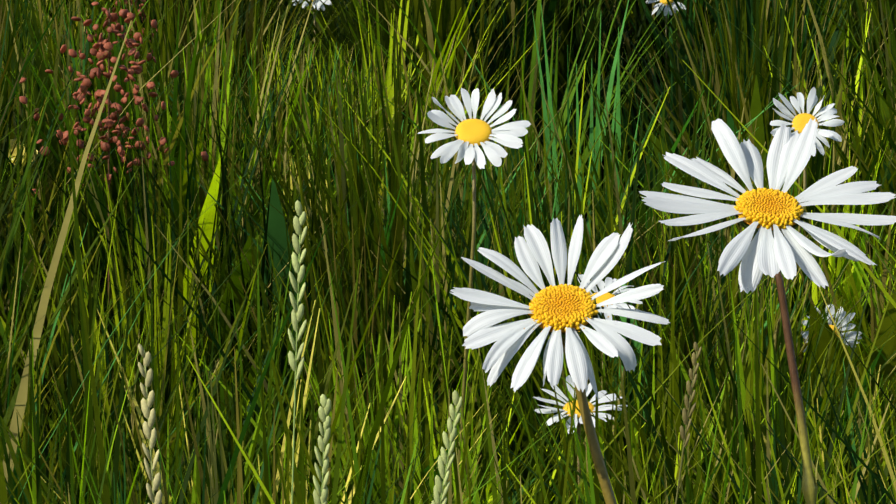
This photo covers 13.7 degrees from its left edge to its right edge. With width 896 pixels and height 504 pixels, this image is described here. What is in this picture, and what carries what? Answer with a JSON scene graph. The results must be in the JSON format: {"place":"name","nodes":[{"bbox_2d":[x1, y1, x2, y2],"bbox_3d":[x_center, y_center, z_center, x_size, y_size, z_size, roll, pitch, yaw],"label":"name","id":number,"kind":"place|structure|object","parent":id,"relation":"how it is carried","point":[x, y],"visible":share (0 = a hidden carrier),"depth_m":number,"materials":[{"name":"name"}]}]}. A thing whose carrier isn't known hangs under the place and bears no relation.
{"place":"outdoors","nodes":[
{"label":"outdoors","id":0,"kind":"place"},
{"bbox_2d":[0,0,895,503],"bbox_3d":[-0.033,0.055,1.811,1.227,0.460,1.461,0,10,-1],"label":"meadow grass","id":1,"kind":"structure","parent":0,"point":[202,442],"depth_m":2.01,"materials":[{"name":"green plant"}]},
{"bbox_2d":[675,342,701,503],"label":"spike grass","id":2,"kind":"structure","parent":0,"point":[686,415],"depth_m":0.89,"materials":[{"name":"plant"}]},
{"label":"meadow ground","id":3,"kind":"structure","parent":0,"visible":0},
{"bbox_2d":[6,139,37,226],"bbox_3d":[-0.298,0.033,2.608,0.030,0.227,0.048,0,10,-1],"label":"buttercup","id":4,"kind":"object","parent":3,"relation":"on","point":[13,141],"visible":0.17,"depth_m":2.59,"materials":[{"name":"plant"}]},
{"bbox_2d":[19,2,208,311],"bbox_3d":[-0.218,0.019,2.325,0.110,0.352,0.112,-8,13,-39],"label":"sorrel","id":5,"kind":"object","parent":3,"relation":"on","point":[105,46],"visible":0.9,"depth_m":2.29,"materials":[{"name":"red plant"}]},
{"bbox_2d":[86,0,176,71],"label":"sorrel","id":6,"kind":"object","parent":3,"relation":"on","point":[125,1],"visible":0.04,"depth_m":3.19,"materials":[{"name":"red plant"}]},
{"bbox_2d":[138,344,161,503],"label":"spike grass","id":7,"kind":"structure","parent":3,"relation":"on","point":[149,415],"depth_m":1.08,"materials":[{"name":"beige plant"}]},
{"bbox_2d":[288,200,306,503],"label":"spike grass","id":8,"kind":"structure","parent":3,"relation":"on","point":[297,312],"depth_m":1.07,"materials":[{"name":"beige plant"}]},
{"bbox_2d":[292,0,331,99],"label":"daisy","id":9,"kind":"object","parent":3,"relation":"on","point":[318,4],"visible":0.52,"depth_m":3.28,"materials":[{"name":"white plant"}]},
{"bbox_2d":[313,394,330,503],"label":"spike grass","id":10,"kind":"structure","parent":3,"relation":"on","point":[320,495],"depth_m":1.10,"materials":[{"name":"plant"}]},
{"bbox_2d":[431,390,461,503],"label":"spike grass","id":11,"kind":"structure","parent":3,"relation":"on","point":[444,472],"depth_m":1.08,"materials":[{"name":"plant"}]},
{"bbox_2d":[4,0,895,503],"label":"broad meadow leaves","id":12,"kind":"object","parent":3,"relation":"on","point":[276,228],"visible":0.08,"depth_m":2.22,"materials":[{"name":"green plant"}]},
{"bbox_2d":[417,87,530,467],"bbox_3d":[0.013,0.098,1.863,0.052,0.358,0.041,4,11,23],"label":"daisy","id":13,"kind":"object","parent":3,"relation":"on","point":[470,136],"visible":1,"depth_m":1.84,"materials":[{"name":"white plant"}]},
{"bbox_2d":[450,215,669,503],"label":"daisy","id":14,"kind":"object","parent":3,"relation":"on","point":[562,315],"visible":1,"depth_m":0.77,"materials":[{"name":"white plant"}]},
{"bbox_2d":[534,375,627,503],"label":"daisy","id":15,"kind":"object","parent":3,"relation":"on","point":[564,411],"visible":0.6,"depth_m":1.84,"materials":[{"name":"white plant"}]},
{"bbox_2d":[577,274,642,446],"bbox_3d":[0.076,0.132,2.012,0.059,0.241,0.048,0,10,-1],"label":"daisy","id":16,"kind":"object","parent":3,"relation":"on","point":[601,284],"visible":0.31,"depth_m":1.99,"materials":[{"name":"white plant"}]},
{"bbox_2d":[646,0,685,121],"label":"daisy","id":17,"kind":"object","parent":3,"relation":"on","point":[666,6],"visible":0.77,"depth_m":3.49,"materials":[{"name":"white plant"}]},
{"bbox_2d":[638,118,895,503],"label":"daisy","id":18,"kind":"object","parent":3,"relation":"on","point":[771,216],"visible":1,"depth_m":0.81,"materials":[{"name":"white plant"}]},
{"bbox_2d":[770,87,843,353],"bbox_3d":[0.194,0.064,2.168,0.065,0.320,0.031,4,11,21],"label":"daisy","id":19,"kind":"object","parent":3,"relation":"on","point":[799,120],"visible":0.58,"depth_m":2.14,"materials":[{"name":"white plant"}]},
{"bbox_2d":[801,304,861,351],"bbox_3d":[0.217,0.122,2.218,0.032,0.188,0.053,-6,11,-29],"label":"daisy","id":20,"kind":"object","parent":3,"relation":"on","point":[831,325],"visible":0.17,"depth_m":2.19,"materials":[{"name":"white plant"}]}
]}

